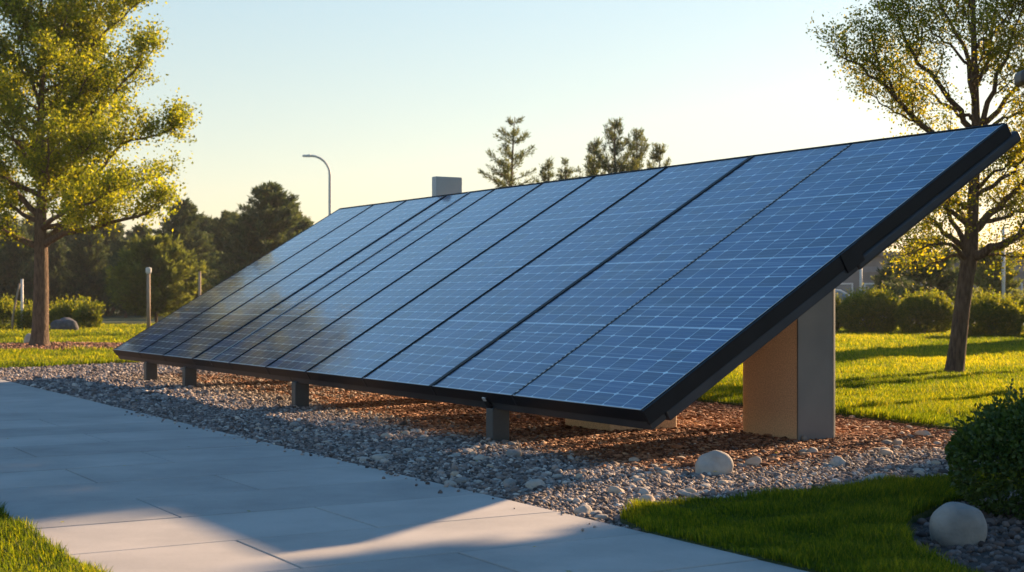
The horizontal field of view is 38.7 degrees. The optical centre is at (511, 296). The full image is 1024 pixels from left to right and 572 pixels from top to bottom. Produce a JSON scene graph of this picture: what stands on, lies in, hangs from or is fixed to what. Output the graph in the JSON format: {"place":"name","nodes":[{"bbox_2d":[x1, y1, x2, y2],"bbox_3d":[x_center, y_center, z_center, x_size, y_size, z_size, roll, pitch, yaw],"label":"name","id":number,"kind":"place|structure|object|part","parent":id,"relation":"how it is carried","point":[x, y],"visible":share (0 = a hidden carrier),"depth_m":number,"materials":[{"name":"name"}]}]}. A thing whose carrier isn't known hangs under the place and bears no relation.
{"place":"outdoors","nodes":[
{"label":"outdoors","id":0,"kind":"place"},
{"bbox_2d":[0,497,112,571],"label":"grass","id":1,"kind":"structure","parent":0,"point":[18,536],"depth_m":6.50,"materials":[{"name":"green plant"}]},
{"bbox_2d":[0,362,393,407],"bbox_3d":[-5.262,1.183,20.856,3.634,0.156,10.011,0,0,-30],"label":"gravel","id":2,"kind":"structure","parent":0,"point":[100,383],"depth_m":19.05,"materials":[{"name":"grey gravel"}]},
{"bbox_2d":[0,379,807,571],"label":"path","id":3,"kind":"structure","parent":0,"point":[170,496],"depth_m":7.91,"materials":[{"name":"grey concrete"}]},
{"bbox_2d":[5,308,989,429],"bbox_3d":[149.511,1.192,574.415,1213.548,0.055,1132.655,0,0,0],"label":"lawn","id":4,"kind":"structure","parent":0,"point":[129,319],"depth_m":63.31,"materials":[{"name":"green plant"}]},
{"bbox_2d":[0,213,21,251],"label":"pine tree","id":5,"kind":"object","parent":4,"relation":"on","point":[14,219],"visible":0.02,"depth_m":98.27,"materials":[{"name":"green plant"}]},
{"bbox_2d":[0,293,26,327],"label":"shrub","id":6,"kind":"object","parent":4,"relation":"on","point":[6,307],"visible":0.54,"depth_m":51.33,"materials":[{"name":"green plant"}]},
{"bbox_2d":[11,283,19,329],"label":"stake","id":7,"kind":"object","parent":4,"relation":"on","point":[12,322],"visible":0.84,"depth_m":49.90,"materials":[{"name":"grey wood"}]},
{"bbox_2d":[21,279,23,328],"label":"post","id":8,"kind":"object","parent":4,"relation":"on","point":[22,298],"visible":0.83,"depth_m":49.96,"materials":[{"name":"white metal"}]},
{"bbox_2d":[0,223,52,308],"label":"pine tree","id":9,"kind":"object","parent":4,"relation":"on","point":[16,268],"visible":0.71,"depth_m":81.35,"materials":[{"name":"green plant"}]},
{"bbox_2d":[11,299,50,329],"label":"shrub","id":10,"kind":"object","parent":4,"relation":"on","point":[25,319],"visible":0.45,"depth_m":49.91,"materials":[{"name":"green plant"}]},
{"bbox_2d":[13,212,51,265],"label":"pine tree","id":11,"kind":"object","parent":4,"relation":"on","point":[30,229],"visible":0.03,"depth_m":97.17,"materials":[{"name":"green plant"}]},
{"bbox_2d":[33,231,73,311],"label":"pine tree","id":12,"kind":"object","parent":4,"relation":"on","point":[56,254],"visible":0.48,"depth_m":87.48,"materials":[{"name":"green plant"}]},
{"bbox_2d":[50,317,78,329],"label":"rock","id":13,"kind":"object","parent":4,"relation":"on","point":[66,323],"visible":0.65,"depth_m":49.39,"materials":[{"name":"stone"}]},
{"bbox_2d":[48,217,81,300],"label":"pine tree","id":14,"kind":"object","parent":4,"relation":"on","point":[69,239],"visible":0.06,"depth_m":97.03,"materials":[{"name":"green plant"}]},
{"bbox_2d":[49,293,92,326],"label":"shrub","id":15,"kind":"object","parent":4,"relation":"on","point":[59,309],"visible":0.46,"depth_m":53.50,"materials":[{"name":"green plant"}]},
{"bbox_2d":[56,224,112,308],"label":"pine tree","id":16,"kind":"object","parent":4,"relation":"on","point":[87,256],"visible":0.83,"depth_m":83.39,"materials":[{"name":"green plant"}]},
{"bbox_2d":[71,296,109,328],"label":"shrub","id":17,"kind":"object","parent":4,"relation":"on","point":[86,312],"visible":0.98,"depth_m":52.27,"materials":[{"name":"green plant"}]},
{"bbox_2d":[0,0,202,345],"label":"tree","id":18,"kind":"object","parent":4,"relation":"on","point":[48,161],"visible":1,"depth_m":33.05,"materials":[{"name":"green plant"}]},
{"bbox_2d":[100,300,123,315],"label":"undergrowth bush","id":19,"kind":"object","parent":4,"relation":"on","point":[108,312],"visible":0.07,"depth_m":89.26,"materials":[{"name":"green plant"}]},
{"bbox_2d":[97,215,132,311],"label":"pine tree","id":20,"kind":"object","parent":4,"relation":"on","point":[110,239],"visible":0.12,"depth_m":95.58,"materials":[{"name":"green plant"}]},
{"bbox_2d":[96,238,135,317],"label":"pine tree","id":21,"kind":"object","parent":4,"relation":"on","point":[120,243],"visible":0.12,"depth_m":79.73,"materials":[{"name":"green plant"}]},
{"bbox_2d":[124,223,155,240],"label":"pine tree","id":22,"kind":"object","parent":4,"relation":"on","point":[143,230],"visible":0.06,"depth_m":99.46,"materials":[{"name":"green plant"}]},
{"bbox_2d":[146,267,151,327],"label":"light post","id":23,"kind":"object","parent":4,"relation":"on","point":[148,271],"visible":0.91,"depth_m":45.94,"materials":[{"name":"grey metal"}]},
{"bbox_2d":[104,232,208,321],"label":"pine tree","id":24,"kind":"object","parent":4,"relation":"on","point":[173,277],"visible":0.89,"depth_m":65.14,"materials":[{"name":"green plant"}]},
{"bbox_2d":[151,197,224,303],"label":"pine tree","id":25,"kind":"object","parent":4,"relation":"on","point":[184,221],"visible":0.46,"depth_m":83.49,"materials":[{"name":"green plant"}]},
{"bbox_2d":[198,272,200,295],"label":"post","id":26,"kind":"object","parent":4,"relation":"on","point":[199,283],"visible":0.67,"depth_m":57.96,"materials":[{"name":"brown wood"}]},
{"bbox_2d":[196,215,217,243],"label":"pine tree","id":27,"kind":"object","parent":4,"relation":"on","point":[207,221],"visible":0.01,"depth_m":91.55,"materials":[{"name":"green plant"}]},
{"bbox_2d":[204,209,240,291],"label":"pine tree","id":28,"kind":"object","parent":4,"relation":"on","point":[221,221],"visible":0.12,"depth_m":87.28,"materials":[{"name":"green plant"}]},
{"bbox_2d":[204,180,306,286],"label":"pine tree","id":29,"kind":"object","parent":4,"relation":"on","point":[266,224],"visible":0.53,"depth_m":77.01,"materials":[{"name":"green plant"}]},
{"bbox_2d":[287,208,311,239],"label":"pine tree","id":30,"kind":"object","parent":4,"relation":"on","point":[306,217],"visible":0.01,"depth_m":96.63,"materials":[{"name":"green plant"}]},
{"bbox_2d":[285,217,315,238],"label":"pine tree","id":31,"kind":"object","parent":4,"relation":"on","point":[303,224],"visible":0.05,"depth_m":85.63,"materials":[{"name":"green plant"}]},
{"bbox_2d":[302,154,331,214],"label":"street lamp","id":32,"kind":"object","parent":4,"relation":"on","point":[329,183],"visible":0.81,"depth_m":59.95,"materials":[{"name":"grey metal"}]},
{"bbox_2d":[478,114,536,187],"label":"spruce tree","id":33,"kind":"object","parent":4,"relation":"on","point":[506,173],"visible":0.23,"depth_m":54.64,"materials":[{"name":"green plant"}]},
{"bbox_2d":[534,155,563,182],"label":"pine tree","id":34,"kind":"object","parent":4,"relation":"on","point":[546,175],"visible":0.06,"depth_m":57.95,"materials":[{"name":"green plant"}]},
{"bbox_2d":[555,157,576,179],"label":"pine tree","id":35,"kind":"object","parent":4,"relation":"on","point":[569,172],"visible":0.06,"depth_m":57.95,"materials":[{"name":"green plant"}]},
{"bbox_2d":[573,136,610,177],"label":"pine tree","id":36,"kind":"object","parent":4,"relation":"on","point":[590,162],"visible":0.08,"depth_m":53.97,"materials":[{"name":"green plant"}]},
{"bbox_2d":[582,117,642,175],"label":"pine tree","id":37,"kind":"object","parent":4,"relation":"on","point":[606,164],"visible":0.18,"depth_m":51.99,"materials":[{"name":"green plant"}]},
{"bbox_2d":[616,127,660,169],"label":"pine tree","id":38,"kind":"object","parent":4,"relation":"on","point":[645,145],"visible":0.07,"depth_m":52.77,"materials":[{"name":"green plant"}]},
{"bbox_2d":[646,142,671,168],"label":"pine tree","id":39,"kind":"object","parent":4,"relation":"on","point":[655,157],"visible":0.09,"depth_m":51.93,"materials":[{"name":"green plant"}]},
{"bbox_2d":[835,293,842,331],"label":"hedge bush","id":40,"kind":"object","parent":4,"relation":"on","point":[837,325],"visible":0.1,"depth_m":46.96,"materials":[{"name":"green plant"}]},
{"bbox_2d":[860,269,861,289],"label":"pole","id":41,"kind":"object","parent":4,"relation":"on","point":[860,278],"depth_m":49.96,"materials":[{"name":"grey metal"}]},
{"bbox_2d":[836,283,899,332],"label":"hedge bush","id":42,"kind":"object","parent":4,"relation":"on","point":[870,307],"visible":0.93,"depth_m":46.11,"materials":[{"name":"green plant"}]},
{"bbox_2d":[868,254,910,316],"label":"pine tree","id":43,"kind":"object","parent":4,"relation":"on","point":[881,276],"visible":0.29,"depth_m":53.85,"materials":[{"name":"green plant"}]},
{"bbox_2d":[806,0,1023,372],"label":"tree","id":44,"kind":"object","parent":4,"relation":"on","point":[969,255],"visible":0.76,"depth_m":21.63,"materials":[{"name":"green plant"}]},
{"bbox_2d":[893,286,954,332],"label":"hedge bush","id":45,"kind":"object","parent":4,"relation":"on","point":[928,308],"visible":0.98,"depth_m":45.15,"materials":[{"name":"green plant"}]},
{"bbox_2d":[880,232,978,304],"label":"pine tree","id":46,"kind":"object","parent":4,"relation":"on","point":[935,279],"visible":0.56,"depth_m":49.69,"materials":[{"name":"green plant"}]},
{"bbox_2d":[968,284,1023,336],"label":"hedge bush","id":47,"kind":"object","parent":4,"relation":"on","point":[996,314],"visible":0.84,"depth_m":41.09,"materials":[{"name":"green plant"}]},
{"bbox_2d":[1002,227,1004,298],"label":"pole","id":48,"kind":"object","parent":4,"relation":"on","point":[1003,277],"visible":0.47,"depth_m":49.94,"materials":[{"name":"grey metal"}]},
{"bbox_2d":[1013,288,1023,333],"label":"hedge bush","id":49,"kind":"object","parent":4,"relation":"on","point":[1021,301],"visible":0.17,"depth_m":42.91,"materials":[{"name":"green plant"}]},
{"bbox_2d":[1014,70,1023,87],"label":"area lamp","id":50,"kind":"object","parent":4,"relation":"on","point":[1019,78],"visible":1,"depth_m":14.97,"materials":[{"name":"metal"}]},
{"bbox_2d":[0,354,1023,427],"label":"grass","id":51,"kind":"structure","parent":0,"point":[921,390],"depth_m":18.50,"materials":[{"name":"green plant"}]},
{"bbox_2d":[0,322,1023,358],"bbox_3d":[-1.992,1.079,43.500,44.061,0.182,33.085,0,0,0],"label":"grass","id":52,"kind":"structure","parent":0,"point":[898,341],"depth_m":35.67,"materials":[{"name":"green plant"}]},
{"bbox_2d":[0,0,1023,251],"label":"sky","id":53,"kind":"structure","parent":0,"point":[395,96],"materials":[{"name":"blue"}]},
{"bbox_2d":[111,396,1022,530],"bbox_3d":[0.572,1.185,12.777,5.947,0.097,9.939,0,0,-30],"label":"gravel","id":54,"kind":"structure","parent":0,"point":[231,417],"depth_m":10.39,"materials":[{"name":"grey gravel"}]},
{"bbox_2d":[289,422,300,426],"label":"pebble","id":55,"kind":"object","parent":54,"relation":"on","point":[294,424],"visible":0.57,"depth_m":13.33,"materials":[{"name":"grey stone"}]},
{"bbox_2d":[359,456,370,461],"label":"stone","id":56,"kind":"object","parent":54,"relation":"on","point":[362,458],"visible":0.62,"depth_m":10.48,"materials":[{"name":"grey stone"}]},
{"bbox_2d":[372,454,386,460],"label":"stone","id":57,"kind":"object","parent":54,"relation":"on","point":[378,456],"visible":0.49,"depth_m":10.54,"materials":[{"name":"grey stone"}]},
{"bbox_2d":[380,433,392,436],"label":"pebble","id":58,"kind":"object","parent":54,"relation":"on","point":[387,434],"visible":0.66,"depth_m":12.21,"materials":[{"name":"stone"}]},
{"bbox_2d":[401,448,412,451],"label":"pebble","id":59,"kind":"object","parent":54,"relation":"on","point":[408,449],"visible":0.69,"depth_m":11.16,"materials":[{"name":"stone"}]},
{"bbox_2d":[432,176,461,195],"bbox_3d":[-0.928,-0.238,20.818,0.420,2.936,0.130,0,0,-31],"label":"equipment cabinet","id":60,"kind":"object","parent":54,"relation":"on","point":[445,185],"visible":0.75,"depth_m":20.75,"materials":[{"name":"grey metal"}]},
{"bbox_2d":[444,480,456,485],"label":"pebble","id":61,"kind":"object","parent":54,"relation":"on","point":[452,483],"visible":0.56,"depth_m":9.18,"materials":[{"name":"stone"}]},
{"bbox_2d":[450,471,458,476],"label":"pebble","id":62,"kind":"object","parent":54,"relation":"on","point":[453,473],"visible":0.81,"depth_m":9.66,"materials":[{"name":"stone"}]},
{"bbox_2d":[454,477,468,482],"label":"pebble","id":63,"kind":"object","parent":54,"relation":"on","point":[461,480],"visible":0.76,"depth_m":9.30,"materials":[{"name":"grey stone"}]},
{"bbox_2d":[473,455,487,460],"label":"stone","id":64,"kind":"object","parent":54,"relation":"on","point":[479,457],"visible":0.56,"depth_m":10.58,"materials":[{"name":"grey stone"}]},
{"bbox_2d":[502,478,516,485],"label":"stone","id":65,"kind":"object","parent":54,"relation":"on","point":[510,481],"visible":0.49,"depth_m":9.14,"materials":[{"name":"grey stone"}]},
{"bbox_2d":[505,449,521,456],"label":"stone","id":66,"kind":"object","parent":54,"relation":"on","point":[517,452],"visible":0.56,"depth_m":10.79,"materials":[{"name":"grey stone"}]},
{"bbox_2d":[525,479,545,486],"bbox_3d":[0.146,1.168,9.045,0.135,0.077,0.094,0,0,10],"label":"stone","id":67,"kind":"object","parent":54,"relation":"on","point":[535,482],"visible":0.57,"depth_m":9.01,"materials":[{"name":"grey stone"}]},
{"bbox_2d":[113,123,1020,441],"bbox_3d":[-0.854,-0.082,16.682,3.806,2.663,13.362,0,0,-30],"label":"solar array","id":68,"kind":"object","parent":54,"relation":"on","point":[657,297],"visible":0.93,"depth_m":13.15,"materials":[{"name":"blue glass"}]},
{"bbox_2d":[130,372,1007,471],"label":"bark mulch","id":69,"kind":"object","parent":54,"relation":"on","point":[723,423],"visible":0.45,"depth_m":12.55,"materials":[{"name":"brown wood"}]},
{"bbox_2d":[574,504,591,513],"bbox_3d":[0.388,1.174,8.007,0.117,0.064,0.078,0,0,-41],"label":"stone","id":70,"kind":"object","parent":54,"relation":"on","point":[584,508],"visible":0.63,"depth_m":7.98,"materials":[{"name":"beige stone"}]},
{"bbox_2d":[594,514,607,519],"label":"pebble","id":71,"kind":"object","parent":54,"relation":"on","point":[601,516],"visible":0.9,"depth_m":7.82,"materials":[{"name":"stone"}]},
{"bbox_2d":[607,486,623,494],"bbox_3d":[0.625,1.173,8.797,0.106,0.064,0.080,0,0,19],"label":"stone","id":72,"kind":"object","parent":54,"relation":"on","point":[615,489],"visible":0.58,"depth_m":8.77,"materials":[{"name":"beige stone"}]},
{"bbox_2d":[629,457,639,462],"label":"pebble","id":73,"kind":"object","parent":54,"relation":"on","point":[636,459],"visible":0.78,"depth_m":10.49,"materials":[{"name":"stone"}]},
{"bbox_2d":[633,478,643,482],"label":"pebble","id":74,"kind":"object","parent":54,"relation":"on","point":[637,479],"visible":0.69,"depth_m":9.34,"materials":[{"name":"stone"}]},
{"bbox_2d":[638,488,649,494],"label":"stone","id":75,"kind":"object","parent":54,"relation":"on","point":[643,491],"visible":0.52,"depth_m":8.68,"materials":[{"name":"grey stone"}]},
{"bbox_2d":[640,494,654,502],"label":"stone","id":76,"kind":"object","parent":54,"relation":"on","point":[647,497],"visible":0.45,"depth_m":8.38,"materials":[{"name":"beige stone"}]},
{"bbox_2d":[661,470,671,474],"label":"pebble","id":77,"kind":"object","parent":54,"relation":"on","point":[666,472],"visible":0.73,"depth_m":9.74,"materials":[{"name":"stone"}]},
{"bbox_2d":[680,491,690,495],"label":"pebble","id":78,"kind":"object","parent":54,"relation":"on","point":[685,493],"visible":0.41,"depth_m":8.71,"materials":[{"name":"stone"}]},
{"bbox_2d":[683,488,696,492],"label":"pebble","id":79,"kind":"object","parent":54,"relation":"on","point":[692,490],"visible":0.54,"depth_m":8.79,"materials":[{"name":"stone"}]},
{"bbox_2d":[700,483,710,487],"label":"pebble","id":80,"kind":"object","parent":54,"relation":"on","point":[706,485],"visible":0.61,"depth_m":9.08,"materials":[{"name":"stone"}]},
{"bbox_2d":[695,450,733,474],"bbox_3d":[1.355,1.124,9.810,0.258,0.183,0.174,0,0,-6],"label":"boulder","id":81,"kind":"object","parent":54,"relation":"on","point":[718,461],"visible":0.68,"depth_m":9.76,"materials":[{"name":"stone"}]},
{"bbox_2d":[717,480,727,484],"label":"pebble","id":82,"kind":"object","parent":54,"relation":"on","point":[721,481],"visible":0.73,"depth_m":9.22,"materials":[{"name":"stone"}]},
{"bbox_2d":[736,463,746,466],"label":"pebble","id":83,"kind":"object","parent":54,"relation":"on","point":[740,464],"visible":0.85,"depth_m":10.21,"materials":[{"name":"grey stone"}]},
{"bbox_2d":[745,457,761,465],"bbox_3d":[1.700,1.167,10.286,0.118,0.080,0.087,0,0,0],"label":"stone","id":84,"kind":"object","parent":54,"relation":"on","point":[757,461],"visible":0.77,"depth_m":10.26,"materials":[{"name":"grey stone"}]},
{"bbox_2d":[801,435,807,440],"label":"stone","id":85,"kind":"object","parent":54,"relation":"on","point":[803,437],"visible":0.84,"depth_m":12.08,"materials":[{"name":"grey stone"}]},
{"bbox_2d":[806,447,817,452],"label":"stone","id":86,"kind":"object","parent":54,"relation":"on","point":[812,449],"visible":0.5,"depth_m":10.98,"materials":[{"name":"beige stone"}]},
{"bbox_2d":[829,456,845,466],"bbox_3d":[2.271,1.161,10.201,0.098,0.095,0.129,0,0,-30],"label":"stone","id":87,"kind":"object","parent":54,"relation":"on","point":[836,460],"visible":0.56,"depth_m":10.17,"materials":[{"name":"grey stone"}]},
{"bbox_2d":[862,473,887,479],"bbox_3d":[2.335,1.171,9.383,0.175,0.072,0.115,0,0,20],"label":"stone","id":88,"kind":"object","parent":54,"relation":"on","point":[875,475],"visible":0.3,"depth_m":9.35,"materials":[{"name":"grey stone"}]},
{"bbox_2d":[877,449,892,454],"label":"stone","id":89,"kind":"object","parent":54,"relation":"on","point":[885,451],"visible":0.59,"depth_m":10.93,"materials":[{"name":"beige stone"}]},
{"bbox_2d":[881,440,891,444],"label":"pebble","id":90,"kind":"object","parent":54,"relation":"on","point":[886,442],"visible":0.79,"depth_m":11.76,"materials":[{"name":"grey stone"}]},
{"bbox_2d":[892,439,902,444],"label":"stone","id":91,"kind":"object","parent":54,"relation":"on","point":[897,441],"visible":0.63,"depth_m":11.71,"materials":[{"name":"beige stone"}]},
{"bbox_2d":[913,470,924,474],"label":"pebble","id":92,"kind":"object","parent":54,"relation":"on","point":[919,472],"visible":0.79,"depth_m":9.72,"materials":[{"name":"stone"}]},
{"bbox_2d":[915,430,930,435],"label":"stone","id":93,"kind":"object","parent":54,"relation":"on","point":[924,432],"visible":0.56,"depth_m":12.42,"materials":[{"name":"grey stone"}]},
{"bbox_2d":[930,460,940,464],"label":"pebble","id":94,"kind":"object","parent":54,"relation":"on","point":[936,462],"visible":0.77,"depth_m":10.34,"materials":[{"name":"stone"}]},
{"bbox_2d":[619,467,1023,571],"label":"grass","id":95,"kind":"structure","parent":0,"point":[867,518],"depth_m":7.36,"materials":[{"name":"green plant"}]},
{"bbox_2d":[835,290,864,322],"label":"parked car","id":96,"kind":"object","parent":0,"point":[839,292],"visible":0.02,"depth_m":61.26,"materials":[{"name":"metal"}]},
{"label":"side window","id":97,"kind":"part","parent":96,"relation":"part of","materials":[{"name":"grey glass"}]},
{"bbox_2d":[908,494,1023,571],"bbox_3d":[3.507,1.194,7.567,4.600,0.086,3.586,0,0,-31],"label":"gravel","id":98,"kind":"structure","parent":0,"point":[1006,530],"depth_m":6.97,"materials":[{"name":"grey gravel"}]},
{"bbox_2d":[929,502,986,546],"bbox_3d":[2.156,1.107,7.058,0.280,0.228,0.182,0,0,-11],"label":"boulder","id":99,"kind":"object","parent":98,"relation":"on","point":[956,523],"visible":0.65,"depth_m":6.99,"materials":[{"name":"grey stone"}]},
{"bbox_2d":[944,378,1023,519],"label":"round bush","id":100,"kind":"object","parent":98,"relation":"on","point":[984,443],"visible":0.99,"depth_m":7.83,"materials":[{"name":"green plant"}]},
{"bbox_2d":[972,242,1023,303],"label":"pine tree","id":101,"kind":"object","parent":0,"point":[995,283],"visible":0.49,"depth_m":55.66,"materials":[{"name":"green plant"}]},
{"label":"ground","id":102,"kind":"structure","parent":0,"visible":0},
{"bbox_2d":[0,341,123,350],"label":"bark mulch","id":103,"kind":"object","parent":102,"relation":"on","point":[52,346],"visible":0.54,"depth_m":33.46,"materials":[{"name":"brown wood"}]},
{"bbox_2d":[24,333,30,342],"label":"stone","id":104,"kind":"object","parent":103,"relation":"on","point":[27,338],"visible":0.3,"depth_m":35.51,"materials":[{"name":"grey stone"}]},
{"bbox_2d":[835,252,1023,302],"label":"building","id":105,"kind":"structure","parent":102,"relation":"on","point":[869,269],"depth_m":80.00,"materials":[{"name":"grey paint"}]},
{"bbox_2d":[835,283,852,295],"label":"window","id":106,"kind":"structure","parent":105,"relation":"in","point":[842,286],"depth_m":79.96,"materials":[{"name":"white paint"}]},
{"bbox_2d":[864,283,873,288],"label":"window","id":107,"kind":"structure","parent":105,"relation":"in","point":[865,284],"depth_m":79.96,"materials":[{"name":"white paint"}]},
{"bbox_2d":[977,283,1022,302],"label":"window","id":108,"kind":"structure","parent":105,"relation":"in","point":[1021,284],"depth_m":79.96,"materials":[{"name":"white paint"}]}
]}

